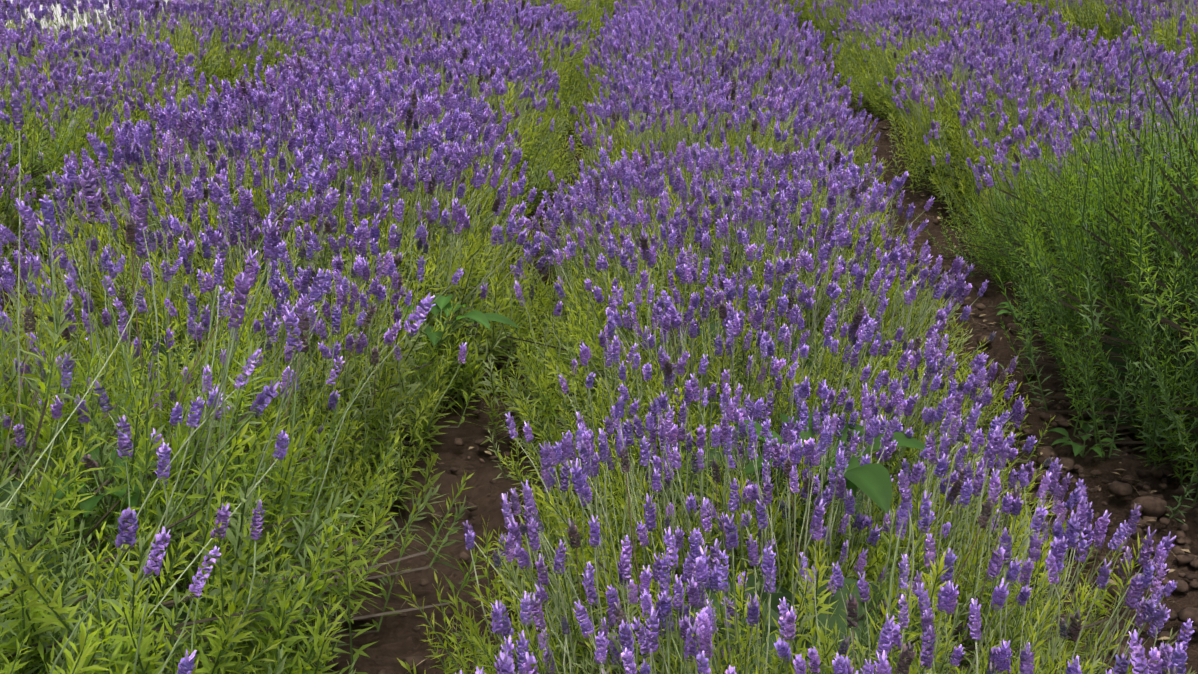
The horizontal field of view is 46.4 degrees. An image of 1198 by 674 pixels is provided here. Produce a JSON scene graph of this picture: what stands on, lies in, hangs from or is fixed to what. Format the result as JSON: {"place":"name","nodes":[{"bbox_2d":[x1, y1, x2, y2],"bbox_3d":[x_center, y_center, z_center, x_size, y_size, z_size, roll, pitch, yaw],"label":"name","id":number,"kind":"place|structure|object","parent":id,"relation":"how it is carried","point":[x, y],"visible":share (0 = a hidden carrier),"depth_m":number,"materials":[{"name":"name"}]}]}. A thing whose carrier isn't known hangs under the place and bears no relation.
{"place":"outdoors","nodes":[
{"label":"outdoors","id":0,"kind":"place"},
{"bbox_2d":[0,41,1197,673],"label":"ground","id":1,"kind":"structure","parent":0,"point":[396,637],"depth_m":2.74,"materials":[{"name":"soil"}]},
{"bbox_2d":[0,207,14,284],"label":"lavender","id":2,"kind":"object","parent":1,"relation":"on","point":[7,257],"visible":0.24,"depth_m":3.86,"materials":[{"name":"purple plant"}]},
{"bbox_2d":[0,137,57,305],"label":"lavender","id":3,"kind":"object","parent":1,"relation":"on","point":[14,171],"visible":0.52,"depth_m":4.12,"materials":[{"name":"purple plant"}]},
{"bbox_2d":[0,13,145,265],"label":"lavender","id":4,"kind":"object","parent":1,"relation":"on","point":[50,163],"visible":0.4,"depth_m":4.44,"materials":[{"name":"green plant"}]},
{"bbox_2d":[0,60,178,210],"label":"lavender","id":5,"kind":"object","parent":1,"relation":"on","point":[58,76],"visible":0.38,"depth_m":4.80,"materials":[{"name":"purple plant"}]},
{"bbox_2d":[40,446,153,518],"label":"weed","id":6,"kind":"object","parent":1,"relation":"on","point":[89,504],"visible":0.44,"depth_m":1.95,"materials":[{"name":"green plant"}]},
{"bbox_2d":[0,18,217,186],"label":"lavender","id":7,"kind":"object","parent":1,"relation":"on","point":[109,46],"visible":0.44,"depth_m":5.35,"materials":[{"name":"purple plant"}]},
{"bbox_2d":[1,50,218,130],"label":"lavender","id":8,"kind":"object","parent":1,"relation":"on","point":[171,73],"visible":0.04,"depth_m":5.86,"materials":[{"name":"purple plant"}]},
{"bbox_2d":[1,0,232,52],"bbox_3d":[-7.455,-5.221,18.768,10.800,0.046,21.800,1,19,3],"label":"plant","id":9,"kind":"object","parent":1,"relation":"on","point":[60,12],"depth_m":10.51,"materials":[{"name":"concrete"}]},
{"bbox_2d":[0,0,276,108],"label":"lavender","id":10,"kind":"object","parent":1,"relation":"on","point":[154,9],"visible":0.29,"depth_m":6.33,"materials":[{"name":"purple plant"}]},
{"bbox_2d":[0,286,289,673],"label":"lavender","id":11,"kind":"object","parent":1,"relation":"on","point":[87,655],"visible":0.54,"depth_m":1.69,"materials":[{"name":"green plant"}]},
{"bbox_2d":[67,0,332,106],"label":"lavender","id":12,"kind":"object","parent":1,"relation":"on","point":[282,40],"visible":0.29,"depth_m":6.65,"materials":[{"name":"purple plant"}]},
{"bbox_2d":[0,202,405,647],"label":"lavender","id":13,"kind":"object","parent":1,"relation":"on","point":[177,415],"visible":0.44,"depth_m":2.33,"materials":[{"name":"green plant"}]},
{"bbox_2d":[96,0,345,69],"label":"lavender","id":14,"kind":"object","parent":1,"relation":"on","point":[280,3],"visible":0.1,"depth_m":7.25,"materials":[{"name":"purple plant"}]},
{"bbox_2d":[160,0,319,31],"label":"lavender","id":15,"kind":"object","parent":1,"relation":"on","point":[254,11],"visible":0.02,"depth_m":8.00,"materials":[{"name":"purple plant"}]},
{"bbox_2d":[0,185,488,590],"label":"lavender","id":16,"kind":"object","parent":1,"relation":"on","point":[375,417],"visible":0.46,"depth_m":2.66,"materials":[{"name":"purple plant"}]},
{"bbox_2d":[0,92,498,673],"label":"lavender","id":17,"kind":"object","parent":1,"relation":"on","point":[306,608],"visible":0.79,"depth_m":1.93,"materials":[{"name":"green plant"}]},
{"bbox_2d":[179,0,369,47],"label":"lavender","id":18,"kind":"object","parent":1,"relation":"on","point":[328,21],"visible":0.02,"depth_m":8.19,"materials":[{"name":"purple plant"}]},
{"bbox_2d":[0,97,582,442],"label":"lavender","id":19,"kind":"object","parent":1,"relation":"on","point":[479,343],"visible":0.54,"depth_m":3.18,"materials":[{"name":"purple plant"}]},
{"bbox_2d":[50,61,540,343],"bbox_3d":[-0.806,-0.357,3.720,1.303,0.658,1.291,0,23,-3],"label":"lavender","id":20,"kind":"object","parent":1,"relation":"on","point":[356,148],"visible":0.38,"depth_m":3.65,"materials":[{"name":"purple plant"}]},
{"bbox_2d":[164,74,563,264],"bbox_3d":[-0.753,-0.515,4.297,1.178,0.576,1.332,-12,18,-39],"label":"lavender","id":21,"kind":"object","parent":1,"relation":"on","point":[482,119],"visible":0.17,"depth_m":4.13,"materials":[{"name":"purple plant"}]},
{"bbox_2d":[175,39,579,225],"bbox_3d":[-0.801,-0.700,4.822,1.370,0.589,1.346,-14,24,-22],"label":"lavender","id":22,"kind":"object","parent":1,"relation":"on","point":[470,69],"visible":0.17,"depth_m":4.83,"materials":[{"name":"purple plant"}]},
{"bbox_2d":[237,24,591,197],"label":"lavender","id":23,"kind":"object","parent":1,"relation":"on","point":[548,122],"visible":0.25,"depth_m":5.30,"materials":[{"name":"purple plant"}]},
{"bbox_2d":[294,12,568,164],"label":"lavender","id":24,"kind":"object","parent":1,"relation":"on","point":[500,43],"visible":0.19,"depth_m":5.70,"materials":[{"name":"purple plant"}]},
{"bbox_2d":[379,294,519,345],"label":"weed","id":25,"kind":"object","parent":1,"relation":"on","point":[441,302],"visible":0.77,"depth_m":2.92,"materials":[{"name":"green plant"}]},
{"bbox_2d":[311,0,589,145],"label":"lavender","id":26,"kind":"object","parent":1,"relation":"on","point":[374,10],"visible":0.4,"depth_m":6.18,"materials":[{"name":"purple plant"}]},
{"bbox_2d":[357,0,598,105],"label":"lavender","id":27,"kind":"object","parent":1,"relation":"on","point":[557,53],"visible":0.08,"depth_m":6.80,"materials":[{"name":"purple plant"}]},
{"bbox_2d":[393,4,598,89],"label":"lavender","id":28,"kind":"object","parent":1,"relation":"on","point":[572,23],"visible":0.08,"depth_m":7.36,"materials":[{"name":"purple plant"}]},
{"bbox_2d":[414,0,598,69],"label":"lavender","id":29,"kind":"object","parent":1,"relation":"on","point":[559,6],"visible":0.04,"depth_m":7.94,"materials":[{"name":"purple plant"}]},
{"bbox_2d":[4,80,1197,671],"bbox_3d":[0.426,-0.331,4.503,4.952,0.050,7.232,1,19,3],"label":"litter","id":30,"kind":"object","parent":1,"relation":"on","point":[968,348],"visible":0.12,"depth_m":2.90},
{"bbox_2d":[6,50,1197,673],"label":"clods","id":31,"kind":"object","parent":1,"relation":"on","point":[1152,506],"visible":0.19,"depth_m":2.69,"materials":[{"name":"brown soil"}]},
{"bbox_2d":[609,0,744,26],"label":"lavender","id":32,"kind":"object","parent":1,"relation":"on","point":[682,8],"depth_m":8.39,"materials":[{"name":"purple plant"}]},
{"bbox_2d":[578,3,801,94],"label":"lavender","id":33,"kind":"object","parent":1,"relation":"on","point":[595,33],"visible":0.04,"depth_m":7.29,"materials":[{"name":"purple plant"}]},
{"bbox_2d":[583,0,827,100],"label":"lavender","id":34,"kind":"object","parent":1,"relation":"on","point":[661,15],"visible":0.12,"depth_m":6.78,"materials":[{"name":"purple plant"}]},
{"bbox_2d":[594,0,816,65],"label":"lavender","id":35,"kind":"object","parent":1,"relation":"on","point":[652,4],"visible":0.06,"depth_m":7.66,"materials":[{"name":"purple plant"}]},
{"bbox_2d":[563,52,862,184],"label":"lavender","id":36,"kind":"object","parent":1,"relation":"on","point":[618,75],"visible":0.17,"depth_m":5.35,"materials":[{"name":"purple plant"}]},
{"bbox_2d":[520,147,929,300],"bbox_3d":[0.352,-0.319,3.992,1.131,0.393,1.099,-3,19,-19],"label":"lavender","id":37,"kind":"object","parent":1,"relation":"on","point":[661,155],"visible":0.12,"depth_m":3.92,"materials":[{"name":"purple plant"}]},
{"bbox_2d":[551,66,904,253],"bbox_3d":[0.365,-0.566,4.469,1.083,0.556,1.102,-3,16,-28],"label":"lavender","id":38,"kind":"object","parent":1,"relation":"on","point":[785,107],"visible":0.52,"depth_m":4.30,"materials":[{"name":"purple plant"}]},
{"bbox_2d":[497,138,967,377],"bbox_3d":[0.287,-0.205,3.445,1.118,0.540,1.110,-8,17,-14],"label":"lavender","id":39,"kind":"object","parent":1,"relation":"on","point":[837,182],"visible":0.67,"depth_m":3.34,"materials":[{"name":"purple plant"}]},
{"bbox_2d":[581,44,891,207],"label":"lavender","id":40,"kind":"object","parent":1,"relation":"on","point":[680,79],"visible":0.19,"depth_m":4.78,"materials":[{"name":"purple plant"}]},
{"bbox_2d":[477,195,1054,490],"bbox_3d":[0.357,-0.027,2.980,1.186,0.496,1.181,5,19,7],"label":"lavender","id":41,"kind":"object","parent":1,"relation":"on","point":[594,320],"visible":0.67,"depth_m":2.83,"materials":[{"name":"purple plant"}]},
{"bbox_2d":[485,273,1095,663],"bbox_3d":[0.327,0.184,2.409,1.047,0.462,1.151,2,22,-5],"label":"lavender","id":42,"kind":"object","parent":1,"relation":"on","point":[927,417],"visible":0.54,"depth_m":2.32,"materials":[{"name":"purple plant"}]},
{"bbox_2d":[397,373,1194,673],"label":"lavender","id":43,"kind":"object","parent":1,"relation":"on","point":[787,613],"visible":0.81,"depth_m":1.81,"materials":[{"name":"purple plant"}]},
{"bbox_2d":[455,533,1194,673],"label":"lavender","id":44,"kind":"object","parent":1,"relation":"on","point":[506,665],"visible":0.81,"depth_m":1.51,"materials":[{"name":"purple plant"}]},
{"bbox_2d":[719,412,936,514],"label":"weed","id":45,"kind":"object","parent":1,"relation":"on","point":[873,482],"visible":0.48,"depth_m":2.05,"materials":[{"name":"green plant"}]},
{"bbox_2d":[826,0,1028,69],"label":"lavender","id":46,"kind":"object","parent":1,"relation":"on","point":[948,2],"visible":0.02,"depth_m":7.90,"materials":[{"name":"purple plant"}]},
{"bbox_2d":[819,0,1041,81],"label":"lavender","id":47,"kind":"object","parent":1,"relation":"on","point":[854,17],"visible":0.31,"depth_m":7.57,"materials":[{"name":"purple plant"}]},
{"bbox_2d":[825,0,1068,100],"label":"lavender","id":48,"kind":"object","parent":1,"relation":"on","point":[1006,9],"visible":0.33,"depth_m":7.13,"materials":[{"name":"purple plant"}]},
{"bbox_2d":[829,13,1107,120],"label":"lavender","id":49,"kind":"object","parent":1,"relation":"on","point":[872,99],"visible":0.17,"depth_m":6.77,"materials":[{"name":"purple plant"}]},
{"bbox_2d":[878,39,1142,141],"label":"lavender","id":50,"kind":"object","parent":1,"relation":"on","point":[911,66],"visible":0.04,"depth_m":6.16,"materials":[{"name":"purple plant"}]},
{"bbox_2d":[995,302,1048,319],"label":"weed","id":51,"kind":"object","parent":1,"relation":"on","point":[1006,311],"visible":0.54,"depth_m":3.72,"materials":[{"name":"green plant"}]},
{"bbox_2d":[892,40,1189,164],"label":"lavender","id":52,"kind":"object","parent":1,"relation":"on","point":[904,96],"visible":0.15,"depth_m":5.58,"materials":[{"name":"purple plant"}]},
{"bbox_2d":[887,12,1197,203],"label":"lavender","id":53,"kind":"object","parent":1,"relation":"on","point":[977,64],"visible":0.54,"depth_m":5.14,"materials":[{"name":"purple plant"}]},
{"bbox_2d":[898,60,1197,232],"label":"lavender","id":54,"kind":"object","parent":1,"relation":"on","point":[966,164],"visible":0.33,"depth_m":4.79,"materials":[{"name":"purple plant"}]},
{"bbox_2d":[913,96,1196,317],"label":"lavender","id":55,"kind":"object","parent":1,"relation":"on","point":[1014,254],"visible":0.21,"depth_m":3.94,"materials":[{"name":"green plant"}]},
{"bbox_2d":[950,93,1197,269],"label":"lavender","id":56,"kind":"object","parent":1,"relation":"on","point":[1062,127],"visible":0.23,"depth_m":4.39,"materials":[{"name":"purple plant"}]},
{"bbox_2d":[1049,420,1116,457],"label":"weed","id":57,"kind":"object","parent":1,"relation":"on","point":[1078,448],"visible":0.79,"depth_m":2.86,"materials":[{"name":"green plant"}]},
{"bbox_2d":[995,8,1197,523],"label":"lavender","id":58,"kind":"object","parent":1,"relation":"on","point":[1142,397],"visible":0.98,"depth_m":2.84,"materials":[{"name":"green plant"}]},
{"bbox_2d":[1007,60,1197,437],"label":"lavender","id":59,"kind":"object","parent":1,"relation":"on","point":[1138,121],"visible":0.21,"depth_m":3.29,"materials":[{"name":"green plant"}]},
{"bbox_2d":[1029,0,1197,52],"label":"lavender","id":60,"kind":"object","parent":1,"relation":"on","point":[1092,13],"visible":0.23,"depth_m":7.92,"materials":[{"name":"green plant"}]},
{"bbox_2d":[1089,0,1197,71],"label":"lavender","id":61,"kind":"object","parent":1,"relation":"on","point":[1126,11],"visible":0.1,"depth_m":7.66,"materials":[{"name":"purple plant"}]},
{"bbox_2d":[1103,0,1197,107],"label":"lavender","id":62,"kind":"object","parent":1,"relation":"on","point":[1171,42],"visible":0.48,"depth_m":6.73,"materials":[{"name":"green plant"}]},
{"bbox_2d":[1146,23,1197,123],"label":"lavender","id":63,"kind":"object","parent":1,"relation":"on","point":[1189,44],"visible":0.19,"depth_m":6.27,"materials":[{"name":"green plant"}]},
{"bbox_2d":[596,0,831,53],"bbox_3d":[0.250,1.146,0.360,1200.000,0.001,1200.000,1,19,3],"label":"ground","id":64,"kind":"structure","parent":0,"point":[799,26],"depth_m":10.33,"materials":[{"name":"soil"}]},
{"bbox_2d":[0,0,49,69],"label":"lavender","id":65,"kind":"object","parent":64,"relation":"on","point":[14,5],"depth_m":6.87,"materials":[{"name":"purple plant"}]},
{"bbox_2d":[201,0,398,38],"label":"lavender","id":66,"kind":"object","parent":64,"relation":"on","point":[348,1],"depth_m":9.23,"materials":[{"name":"purple plant"}]},
{"bbox_2d":[236,0,389,39],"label":"lavender","id":67,"kind":"object","parent":64,"relation":"on","point":[348,5],"visible":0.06,"depth_m":8.70,"materials":[{"name":"purple plant"}]},
{"bbox_2d":[381,0,412,22],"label":"lavender","id":68,"kind":"object","parent":64,"relation":"on","point":[397,6],"visible":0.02,"depth_m":9.72,"materials":[{"name":"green plant"}]},
{"bbox_2d":[384,0,611,69],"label":"lavender","id":69,"kind":"object","parent":64,"relation":"on","point":[571,6],"visible":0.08,"depth_m":8.29,"materials":[{"name":"green plant"}]},
{"bbox_2d":[453,0,608,35],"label":"lavender","id":70,"kind":"object","parent":64,"relation":"on","point":[566,12],"visible":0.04,"depth_m":8.77,"materials":[{"name":"purple plant"}]},
{"bbox_2d":[491,0,609,33],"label":"lavender","id":71,"kind":"object","parent":64,"relation":"on","point":[595,2],"depth_m":9.23,"materials":[{"name":"green plant"}]},
{"bbox_2d":[530,0,621,30],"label":"lavender","id":72,"kind":"object","parent":64,"relation":"on","point":[602,4],"visible":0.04,"depth_m":9.79,"materials":[{"name":"green plant"}]},
{"bbox_2d":[610,0,745,20],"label":"lavender","id":73,"kind":"object","parent":64,"relation":"on","point":[636,5],"depth_m":9.34,"materials":[{"name":"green plant"}]},
{"bbox_2d":[631,0,769,12],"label":"lavender","id":74,"kind":"object","parent":64,"relation":"on","point":[713,3],"depth_m":8.64,"materials":[{"name":"purple plant"}]},
{"bbox_2d":[608,0,794,17],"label":"lavender","id":75,"kind":"object","parent":64,"relation":"on","point":[747,0],"depth_m":9.72,"materials":[{"name":"purple plant"}]},
{"bbox_2d":[576,17,838,108],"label":"lavender","id":76,"kind":"object","parent":64,"relation":"on","point":[708,49],"visible":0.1,"depth_m":6.17,"materials":[{"name":"purple plant"}]},
{"bbox_2d":[572,0,853,139],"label":"lavender","id":77,"kind":"object","parent":64,"relation":"on","point":[806,48],"visible":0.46,"depth_m":5.70,"materials":[{"name":"purple plant"}]},
{"bbox_2d":[782,0,812,19],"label":"lavender","id":78,"kind":"object","parent":64,"relation":"on","point":[791,3],"visible":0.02,"depth_m":10.62,"materials":[{"name":"green plant"}]},
{"bbox_2d":[783,0,821,27],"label":"lavender","id":79,"kind":"object","parent":64,"relation":"on","point":[811,2],"visible":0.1,"depth_m":10.04,"materials":[{"name":"green plant"}]},
{"bbox_2d":[802,0,913,34],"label":"lavender","id":80,"kind":"object","parent":64,"relation":"on","point":[814,16],"visible":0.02,"depth_m":9.72,"materials":[{"name":"green plant"}]},
{"bbox_2d":[799,0,951,44],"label":"lavender","id":81,"kind":"object","parent":64,"relation":"on","point":[821,5],"visible":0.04,"depth_m":8.99,"materials":[{"name":"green plant"}]},
{"bbox_2d":[809,0,1003,56],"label":"lavender","id":82,"kind":"object","parent":64,"relation":"on","point":[830,28],"visible":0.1,"depth_m":8.49,"materials":[{"name":"green plant"}]},
{"bbox_2d":[1003,0,1059,19],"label":"lavender","id":83,"kind":"object","parent":64,"relation":"on","point":[1008,1],"depth_m":9.58,"materials":[{"name":"purple plant"}]},
{"bbox_2d":[1009,0,1148,42],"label":"lavender","id":84,"kind":"object","parent":64,"relation":"on","point":[1052,3],"visible":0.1,"depth_m":8.99,"materials":[{"name":"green plant"}]},
{"bbox_2d":[1049,0,1180,35],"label":"lavender","id":85,"kind":"object","parent":64,"relation":"on","point":[1059,10],"depth_m":8.58,"materials":[{"name":"green plant"}]},
{"bbox_2d":[1114,0,1197,80],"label":"lavender","id":86,"kind":"object","parent":64,"relation":"on","point":[1175,14],"visible":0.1,"depth_m":7.16,"materials":[{"name":"purple plant"}]}
]}

